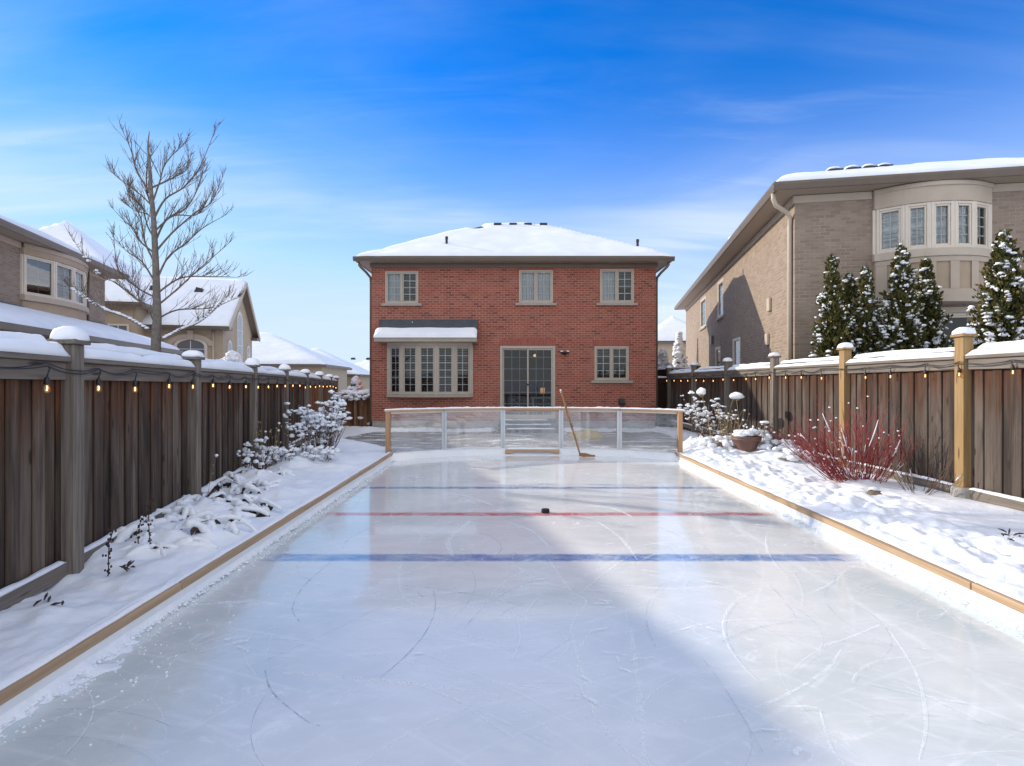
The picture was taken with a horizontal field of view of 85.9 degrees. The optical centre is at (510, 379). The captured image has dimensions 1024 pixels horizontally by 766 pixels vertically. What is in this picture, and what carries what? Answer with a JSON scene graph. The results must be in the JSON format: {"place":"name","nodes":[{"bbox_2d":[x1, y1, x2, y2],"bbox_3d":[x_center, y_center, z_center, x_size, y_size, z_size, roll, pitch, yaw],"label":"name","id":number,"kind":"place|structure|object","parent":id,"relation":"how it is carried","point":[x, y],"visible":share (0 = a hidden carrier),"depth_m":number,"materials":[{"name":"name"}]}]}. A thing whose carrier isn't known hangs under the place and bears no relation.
{"place":"outdoors","nodes":[
{"label":"outdoors","id":0,"kind":"place"},
{"bbox_2d":[0,428,384,678],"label":"snow bed","id":1,"kind":"object","parent":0,"point":[91,593],"visible":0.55,"depth_m":4.32,"materials":[{"name":"white snow"}]},
{"bbox_2d":[33,592,63,605],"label":"dead twig","id":2,"kind":"object","parent":1,"relation":"on","point":[48,600],"visible":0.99,"depth_m":3.50,"materials":[{"name":"brown plant"}]},
{"bbox_2d":[102,528,116,575],"bbox_3d":[-3.036,1.359,4.162,0.073,0.483,0.076,0,0,34],"label":"dry spike","id":3,"kind":"object","parent":1,"relation":"on","point":[108,546],"visible":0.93,"depth_m":4.16,"materials":[{"name":"brown plant"}]},
{"bbox_2d":[119,560,134,571],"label":"dead twig","id":4,"kind":"object","parent":1,"relation":"on","point":[129,563],"visible":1,"depth_m":4.17,"materials":[{"name":"brown plant"}]},
{"bbox_2d":[134,514,143,543],"bbox_3d":[-3.196,1.379,4.732,0.074,0.444,0.057,0,0,-30],"label":"dry spike","id":5,"kind":"object","parent":1,"relation":"on","point":[139,531],"visible":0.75,"depth_m":4.73,"materials":[{"name":"brown plant"}]},
{"bbox_2d":[145,496,153,543],"bbox_3d":[-3.130,1.304,4.762,0.077,0.592,0.070,0,0,0],"label":"dry spike","id":6,"kind":"object","parent":1,"relation":"on","point":[148,522],"visible":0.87,"depth_m":4.76,"materials":[{"name":"brown plant"}]},
{"bbox_2d":[108,508,257,555],"bbox_3d":[-3.143,1.457,5.189,1.295,0.364,1.416,0,0,32],"label":"buried perennial","id":7,"kind":"object","parent":1,"relation":"on","point":[190,522],"visible":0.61,"depth_m":5.03,"materials":[{"name":"white plant"}]},
{"bbox_2d":[207,454,217,496],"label":"seed stalks","id":8,"kind":"object","parent":1,"relation":"on","point":[216,455],"visible":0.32,"depth_m":6.76,"materials":[{"name":"plant"}]},
{"bbox_2d":[156,492,281,519],"bbox_3d":[-3.328,1.447,6.043,1.522,0.330,1.503,0,0,0],"label":"buried perennial","id":9,"kind":"object","parent":1,"relation":"on","point":[253,506],"visible":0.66,"depth_m":6.01,"materials":[{"name":"white plant"}]},
{"bbox_2d":[202,471,282,496],"bbox_3d":[-3.649,1.441,7.269,1.264,0.338,1.188,0,0,-43],"label":"buried perennial","id":10,"kind":"object","parent":1,"relation":"on","point":[241,488],"visible":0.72,"depth_m":7.18,"materials":[{"name":"white plant"}]},
{"bbox_2d":[237,436,281,469],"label":"dry perennial","id":11,"kind":"object","parent":1,"relation":"on","point":[247,453],"visible":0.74,"depth_m":8.61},
{"bbox_2d":[238,465,295,475],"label":"buried perennial","id":12,"kind":"object","parent":1,"relation":"on","point":[281,470],"visible":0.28,"depth_m":8.36,"materials":[{"name":"white plant"}]},
{"bbox_2d":[256,421,281,466],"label":"seed stalks","id":13,"kind":"object","parent":1,"relation":"on","point":[278,430],"visible":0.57,"depth_m":9.28,"materials":[{"name":"plant"}]},
{"bbox_2d":[259,445,298,466],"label":"dry perennial","id":14,"kind":"object","parent":1,"relation":"on","point":[288,456],"visible":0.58,"depth_m":9.23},
{"bbox_2d":[283,408,318,455],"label":"hydrangea shrub","id":15,"kind":"object","parent":1,"relation":"on","point":[301,434],"visible":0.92,"depth_m":9.88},
{"bbox_2d":[284,390,351,449],"bbox_3d":[-3.634,0.894,10.619,1.175,1.418,1.396,0,0,0],"label":"hydrangea shrub","id":16,"kind":"object","parent":1,"relation":"on","point":[332,426],"visible":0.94,"depth_m":10.43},
{"bbox_2d":[299,445,339,460],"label":"dry perennial","id":17,"kind":"object","parent":1,"relation":"on","point":[327,451],"visible":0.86,"depth_m":9.60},
{"bbox_2d":[345,430,676,451],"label":"patio","id":18,"kind":"structure","parent":0,"point":[409,440],"depth_m":15.04,"materials":[{"name":"white snow"}]},
{"bbox_2d":[343,426,674,457],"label":"patio snow","id":19,"kind":"structure","parent":18,"relation":"on","point":[365,429],"depth_m":17.73,"materials":[{"name":"white snow"}]},
{"bbox_2d":[498,419,558,432],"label":"door steps","id":20,"kind":"structure","parent":18,"relation":"on","point":[530,426],"depth_m":17.42,"materials":[{"name":"grey concrete"}]},
{"bbox_2d":[567,429,604,439],"bbox_3d":[2.142,1.534,15.598,1.049,0.258,0.811,0,0,0],"label":"snow pile","id":21,"kind":"object","parent":18,"relation":"on","point":[586,434],"visible":0.91,"depth_m":15.33,"materials":[{"name":"white snow"}]},
{"bbox_2d":[0,455,1023,765],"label":"ice rink","id":22,"kind":"structure","parent":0,"point":[486,611],"depth_m":3.38,"materials":[{"name":"white ice"}]},
{"bbox_2d":[0,459,396,759],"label":"snow shavings","id":23,"kind":"object","parent":22,"relation":"on","point":[89,668],"visible":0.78,"depth_m":3.34},
{"bbox_2d":[391,446,676,460],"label":"snow bank","id":24,"kind":"structure","parent":22,"relation":"on","point":[496,451],"depth_m":11.95,"materials":[{"name":"white snow"}]},
{"bbox_2d":[505,447,559,452],"bbox_3d":[0.479,1.542,12.087,1.192,0.127,0.095,0,0,0],"label":"wooden threshold","id":25,"kind":"object","parent":24,"relation":"on","point":[513,449],"visible":1,"depth_m":12.04,"materials":[{"name":"brown wood"}]},
{"bbox_2d":[385,407,683,452],"bbox_3d":[0.485,1.107,11.795,6.138,1.046,1.061,0,0,0],"label":"rink glass barrier","id":26,"kind":"object","parent":22,"relation":"on","point":[503,410],"visible":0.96,"depth_m":11.97,"materials":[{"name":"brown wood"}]},
{"bbox_2d":[541,508,549,512],"bbox_3d":[0.434,1.626,6.840,0.103,0.045,0.103,0,0,0],"label":"puck","id":27,"kind":"object","parent":22,"relation":"on","point":[545,510],"visible":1,"depth_m":6.81,"materials":[{"name":"black rubber"}]},
{"bbox_2d":[560,389,594,456],"bbox_3d":[1.408,0.927,11.981,0.949,1.442,0.169,0,0,44],"label":"hockey stick","id":28,"kind":"object","parent":22,"relation":"on","point":[584,455],"visible":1,"depth_m":11.96,"materials":[{"name":"brown wood"}]},
{"bbox_2d":[676,459,1023,637],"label":"snow shavings","id":29,"kind":"object","parent":22,"relation":"on","point":[1004,617],"visible":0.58,"depth_m":4.87},
{"bbox_2d":[0,0,1023,363],"label":"sky","id":30,"kind":"structure","parent":0,"point":[348,129],"materials":[{"name":"blue"}]},
{"label":"ground","id":31,"kind":"structure","parent":0,"visible":0},
{"bbox_2d":[0,215,128,323],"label":"brick and stucco house","id":32,"kind":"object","parent":31,"relation":"on","point":[34,262],"visible":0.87,"depth_m":15.61,"materials":[{"name":"beige brick"}]},
{"bbox_2d":[20,243,88,319],"bbox_3d":[-13.636,-2.339,16.700,0.845,2.778,3.625,0,0,-21],"label":"bow window","id":33,"kind":"structure","parent":32,"relation":"in","point":[42,287],"depth_m":15.80,"materials":[{"name":"beige paint"}]},
{"bbox_2d":[0,301,182,353],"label":"porch roof","id":34,"kind":"structure","parent":32,"relation":"attached to","point":[17,318],"depth_m":13.95,"materials":[{"name":"white"}]},
{"bbox_2d":[38,221,260,362],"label":"stucco gable house","id":35,"kind":"structure","parent":31,"relation":"on","point":[221,331],"depth_m":26.39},
{"bbox_2d":[108,324,128,331],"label":"window","id":36,"kind":"structure","parent":35,"relation":"in","point":[125,327],"depth_m":24.00,"materials":[{"name":"grey"}]},
{"bbox_2d":[174,338,207,358],"bbox_3d":[-14.895,-1.079,25.620,1.403,1.777,0.064,0,0,-15],"label":"window","id":37,"kind":"structure","parent":35,"relation":"in","point":[184,345],"depth_m":25.62,"materials":[{"name":"grey"}]},
{"bbox_2d":[227,340,231,352],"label":"window","id":38,"kind":"structure","parent":35,"relation":"in","point":[229,344],"depth_m":27.05,"materials":[{"name":"grey"}]},
{"bbox_2d":[236,311,242,360],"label":"window","id":39,"kind":"structure","parent":35,"relation":"in","point":[239,320],"depth_m":29.22,"materials":[{"name":"blue"}]},
{"bbox_2d":[246,346,249,359],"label":"window","id":40,"kind":"structure","parent":35,"relation":"in","point":[248,348],"depth_m":31.30,"materials":[{"name":"grey"}]},
{"bbox_2d":[60,113,252,351],"bbox_3d":[-7.872,-2.130,12.287,3.746,7.762,1.576,0,0,0],"label":"bare tree","id":41,"kind":"object","parent":31,"relation":"on","point":[156,339],"visible":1,"depth_m":12.08,"materials":[{"name":"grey plant"}]},
{"bbox_2d":[0,326,339,610],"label":"wooden fence","id":42,"kind":"object","parent":31,"relation":"on","point":[84,465],"visible":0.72,"depth_m":4.73,"materials":[{"name":"brown wood"}]},
{"bbox_2d":[0,362,336,392],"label":"string lights","id":43,"kind":"object","parent":42,"relation":"attached to","point":[46,380],"visible":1,"depth_m":5.08,"materials":[{"name":"plastic"}]},
{"bbox_2d":[0,452,392,715],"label":"rink board","id":44,"kind":"object","parent":31,"relation":"on","point":[21,684],"visible":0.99,"depth_m":3.62,"materials":[{"name":"brown wood"}]},
{"bbox_2d":[220,350,244,363],"bbox_3d":[-8.619,-0.335,17.037,0.861,1.191,0.892,0,0,42],"label":"snowy tree","id":45,"kind":"object","parent":31,"relation":"on","point":[233,356],"visible":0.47,"depth_m":16.85,"materials":[{"name":"white snow"}]},
{"bbox_2d":[252,332,351,391],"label":"bungalow","id":46,"kind":"object","parent":31,"relation":"on","point":[272,350],"visible":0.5,"depth_m":40.94,"materials":[{"name":"beige paint"}]},
{"bbox_2d":[311,348,369,388],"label":"bungalow","id":47,"kind":"object","parent":31,"relation":"on","point":[362,374],"visible":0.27,"depth_m":54.53,"materials":[{"name":"beige paint"}]},
{"bbox_2d":[338,389,369,425],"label":"garden gate","id":48,"kind":"structure","parent":31,"relation":"on","point":[353,407],"depth_m":18.73,"materials":[{"name":"brown wood"}]},
{"bbox_2d":[334,391,369,425],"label":"snowy vine","id":49,"kind":"object","parent":48,"relation":"hanging from","point":[349,395],"visible":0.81,"depth_m":18.41,"materials":[{"name":"white snow"}]},
{"bbox_2d":[347,376,363,391],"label":"snowy tree","id":50,"kind":"object","parent":31,"relation":"on","point":[356,384],"visible":0.52,"depth_m":19.88,"materials":[{"name":"white snow"}]},
{"bbox_2d":[351,358,369,370],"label":"brick house","id":51,"kind":"structure","parent":31,"relation":"on","point":[364,364],"depth_m":65.97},
{"bbox_2d":[353,222,674,429],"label":"brick house","id":52,"kind":"structure","parent":31,"relation":"on","point":[519,314],"depth_m":18.20,"materials":[{"name":"brick"}]},
{"bbox_2d":[381,271,421,305],"bbox_3d":[-3.599,-3.024,18.562,1.335,1.156,0.875,0,0,0],"label":"window","id":53,"kind":"structure","parent":52,"relation":"in","point":[401,287],"depth_m":18.25,"materials":[{"name":"beige glass"}]},
{"bbox_2d":[387,342,472,396],"bbox_3d":[-2.659,-0.357,18.208,2.837,1.840,0.886,0,0,0],"label":"bow window","id":54,"kind":"structure","parent":52,"relation":"in","point":[414,369],"depth_m":18.00,"materials":[{"name":"glass"}]},
{"bbox_2d":[500,346,554,418],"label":"patio door","id":55,"kind":"structure","parent":52,"relation":"in","point":[527,373],"depth_m":21.20,"materials":[{"name":"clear glass"}]},
{"bbox_2d":[515,270,556,305],"bbox_3d":[0.842,-3.052,18.234,1.362,1.177,0.217,0,0,0],"label":"window","id":56,"kind":"structure","parent":52,"relation":"in","point":[535,286],"depth_m":18.25,"materials":[{"name":"beige glass"}]},
{"bbox_2d":[591,346,632,382],"bbox_3d":[3.346,-0.507,18.562,1.373,1.217,0.875,0,0,0],"label":"window","id":57,"kind":"structure","parent":52,"relation":"in","point":[611,363],"depth_m":18.25,"materials":[{"name":"beige glass"}]},
{"bbox_2d":[596,269,637,305],"bbox_3d":[3.523,-3.068,18.562,1.362,1.210,0.875,0,0,0],"label":"window","id":58,"kind":"structure","parent":52,"relation":"in","point":[616,285],"depth_m":18.25,"materials":[{"name":"beige glass"}]},
{"bbox_2d":[658,376,666,426],"bbox_3d":[5.352,0.794,19.386,1.135,1.912,0.241,0,0,0],"label":"dark fence","id":59,"kind":"object","parent":31,"relation":"on","point":[662,396],"visible":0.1,"depth_m":19.38,"materials":[{"name":"brown wood"}]},
{"bbox_2d":[658,348,671,368],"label":"snowy tree","id":60,"kind":"object","parent":31,"relation":"on","point":[663,361],"visible":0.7,"depth_m":23.80,"materials":[{"name":"white plant"}]},
{"bbox_2d":[658,315,685,365],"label":"stucco house","id":61,"kind":"structure","parent":31,"relation":"on","point":[670,327],"depth_m":44.39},
{"bbox_2d":[658,363,700,375],"bbox_3d":[5.860,0.588,21.444,0.266,2.325,7.726,0,0,-2],"label":"brown fence","id":62,"kind":"object","parent":31,"relation":"on","point":[662,371],"visible":0.17,"depth_m":20.63,"materials":[{"name":"brown wood"}]},
{"bbox_2d":[672,331,688,366],"bbox_3d":[8.293,-0.993,26.968,0.908,2.792,0.927,0,0,0],"label":"snowy tree","id":63,"kind":"object","parent":31,"relation":"on","point":[679,358],"visible":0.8,"depth_m":26.81,"materials":[{"name":"white plant"}]},
{"bbox_2d":[808,250,856,357],"bbox_3d":[6.508,-0.385,10.957,1.256,4.526,1.184,0,0,0],"label":"cedar tree","id":64,"kind":"object","parent":31,"relation":"on","point":[832,312],"visible":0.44,"depth_m":10.90,"materials":[{"name":"green plant"}]},
{"bbox_2d":[653,426,1023,598],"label":"snow bed","id":65,"kind":"object","parent":31,"relation":"on","point":[965,536],"visible":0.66,"depth_m":6.15,"materials":[{"name":"white snow"}]},
{"bbox_2d":[677,391,726,437],"bbox_3d":[4.342,0.920,12.595,0.965,1.369,1.020,0,0,0],"label":"hydrangea shrub","id":66,"kind":"object","parent":65,"relation":"on","point":[697,415],"visible":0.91,"depth_m":12.46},
{"bbox_2d":[696,387,710,436],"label":"dried flower","id":67,"kind":"object","parent":65,"relation":"on","point":[700,391],"visible":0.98,"depth_m":12.15,"materials":[{"name":"plant"}]},
{"bbox_2d":[693,435,734,447],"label":"frosted clump","id":68,"kind":"object","parent":65,"relation":"on","point":[710,442],"visible":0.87,"depth_m":11.46,"materials":[{"name":"plant"}]},
{"bbox_2d":[703,391,741,435],"bbox_3d":[4.615,0.924,12.177,0.867,1.356,0.671,0,0,-40],"label":"hydrangea shrub","id":69,"kind":"object","parent":65,"relation":"on","point":[722,415],"visible":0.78,"depth_m":12.18,"materials":[{"name":"plant"}]},
{"bbox_2d":[707,409,749,440],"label":"seed stalks","id":70,"kind":"object","parent":65,"relation":"on","point":[731,423],"visible":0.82,"depth_m":11.43,"materials":[{"name":"plant"}]},
{"bbox_2d":[729,392,744,424],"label":"dried flower","id":71,"kind":"object","parent":65,"relation":"on","point":[736,396],"visible":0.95,"depth_m":11.53,"materials":[{"name":"plant"}]},
{"bbox_2d":[731,428,761,451],"bbox_3d":[4.785,1.230,11.166,0.577,0.499,0.607,0,0,0],"label":"planter pot","id":72,"kind":"object","parent":65,"relation":"on","point":[747,441],"visible":0.98,"depth_m":10.97,"materials":[{"name":"ceramic"}]},
{"bbox_2d":[733,422,767,436],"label":"ornamental grass","id":73,"kind":"object","parent":72,"relation":"in","point":[753,428],"depth_m":11.04,"materials":[{"name":"plant"}]},
{"bbox_2d":[760,421,769,449],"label":"dried flower","id":74,"kind":"object","parent":65,"relation":"on","point":[764,422],"visible":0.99,"depth_m":10.96,"materials":[{"name":"plant"}]},
{"bbox_2d":[758,429,772,442],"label":"frosted clump","id":75,"kind":"object","parent":65,"relation":"on","point":[768,436],"visible":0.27,"depth_m":11.41,"materials":[{"name":"plant"}]},
{"bbox_2d":[760,439,799,450],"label":"frosted clump","id":76,"kind":"object","parent":65,"relation":"on","point":[769,445],"visible":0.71,"depth_m":10.78,"materials":[{"name":"plant"}]},
{"bbox_2d":[774,448,816,460],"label":"frosted clump","id":77,"kind":"object","parent":65,"relation":"on","point":[788,455],"visible":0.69,"depth_m":9.88,"materials":[{"name":"plant"}]},
{"bbox_2d":[768,386,919,482],"bbox_3d":[4.899,0.829,8.061,2.240,1.470,1.247,0,0,0],"label":"red dogwood shrub","id":78,"kind":"object","parent":65,"relation":"on","point":[823,462],"visible":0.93,"depth_m":7.92,"materials":[{"name":"red plant"}]},
{"bbox_2d":[866,487,881,494],"bbox_3d":[4.664,1.439,7.046,0.186,0.132,0.118,0,0,0],"label":"stone","id":79,"kind":"object","parent":65,"relation":"on","point":[872,491],"visible":0.83,"depth_m":7.02,"materials":[{"name":"beige stone"}]},
{"bbox_2d":[886,449,960,494],"bbox_3d":[5.395,1.190,7.222,0.734,0.726,1.042,0,0,0],"label":"bare bush","id":80,"kind":"object","parent":65,"relation":"on","point":[931,485],"visible":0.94,"depth_m":7.15,"materials":[{"name":"brown plant"}]},
{"bbox_2d":[998,528,1023,540],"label":"dead twig","id":81,"kind":"object","parent":65,"relation":"on","point":[1009,530],"visible":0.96,"depth_m":5.12,"materials":[{"name":"brown plant"}]},
{"bbox_2d":[665,327,1023,511],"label":"wooden fence","id":82,"kind":"object","parent":31,"relation":"on","point":[972,416],"visible":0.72,"depth_m":7.84,"materials":[{"name":"wood"}]},
{"bbox_2d":[666,359,1023,381],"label":"string lights","id":83,"kind":"object","parent":82,"relation":"hanging from","point":[925,371],"visible":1,"depth_m":8.43,"materials":[{"name":"plastic"}]},
{"bbox_2d":[674,157,1023,367],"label":"brick neighbour house","id":84,"kind":"structure","parent":31,"relation":"on","point":[753,291],"depth_m":11.91,"materials":[{"name":"beige brick"}]},
{"bbox_2d":[699,296,705,330],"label":"window","id":85,"kind":"structure","parent":84,"relation":"in","point":[704,299],"depth_m":24.87,"materials":[{"name":"beige glass"}]},
{"bbox_2d":[715,346,719,365],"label":"window","id":86,"kind":"structure","parent":84,"relation":"in","point":[717,348],"depth_m":21.71,"materials":[{"name":"grey glass"}]},
{"bbox_2d":[716,278,723,320],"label":"window","id":87,"kind":"structure","parent":84,"relation":"in","point":[721,316],"depth_m":21.17,"materials":[{"name":"beige glass"}]},
{"bbox_2d":[733,337,739,364],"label":"window","id":88,"kind":"structure","parent":84,"relation":"in","point":[735,340],"depth_m":18.42,"materials":[{"name":"grey glass"}]},
{"bbox_2d":[872,180,993,305],"bbox_3d":[8.839,-2.812,11.541,2.223,2.445,0.913,0,0,11],"label":"bow window","id":89,"kind":"structure","parent":84,"relation":"in","point":[940,219],"depth_m":11.23,"materials":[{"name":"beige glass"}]},
{"bbox_2d":[936,313,1023,346],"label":"window","id":90,"kind":"structure","parent":84,"relation":"in","point":[958,319],"depth_m":12.97,"materials":[{"name":"grey glass"}]},
{"bbox_2d":[675,452,1023,620],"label":"rink board","id":91,"kind":"object","parent":31,"relation":"on","point":[998,598],"visible":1,"depth_m":4.91,"materials":[{"name":"brown wood"}]},
{"bbox_2d":[840,271,859,355],"bbox_3d":[7.001,-0.243,11.337,0.998,4.110,1.131,0,0,0],"label":"cedar tree","id":92,"kind":"object","parent":31,"relation":"on","point":[850,291],"visible":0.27,"depth_m":11.22,"materials":[{"name":"green plant"}]},
{"bbox_2d":[848,262,880,358],"bbox_3d":[7.130,-0.323,10.979,1.241,4.193,1.211,0,0,0],"label":"cedar tree","id":93,"kind":"object","parent":31,"relation":"on","point":[866,318],"visible":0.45,"depth_m":10.89,"materials":[{"name":"green plant"}]},
{"bbox_2d":[866,240,935,352],"bbox_3d":[7.527,-0.490,10.546,1.447,4.610,1.431,0,0,25],"label":"cedar tree","id":94,"kind":"object","parent":31,"relation":"on","point":[897,332],"visible":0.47,"depth_m":10.48,"materials":[{"name":"green plant"}]},
{"bbox_2d":[911,252,953,348],"bbox_3d":[8.243,-0.386,10.906,1.446,4.370,1.434,0,0,0],"label":"cedar tree","id":95,"kind":"object","parent":31,"relation":"on","point":[930,312],"visible":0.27,"depth_m":10.74,"materials":[{"name":"green plant"}]},
{"bbox_2d":[948,226,1023,348],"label":"cedar tree","id":96,"kind":"object","parent":31,"relation":"on","point":[998,319],"visible":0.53,"depth_m":9.06,"materials":[{"name":"green plant"}]}
]}

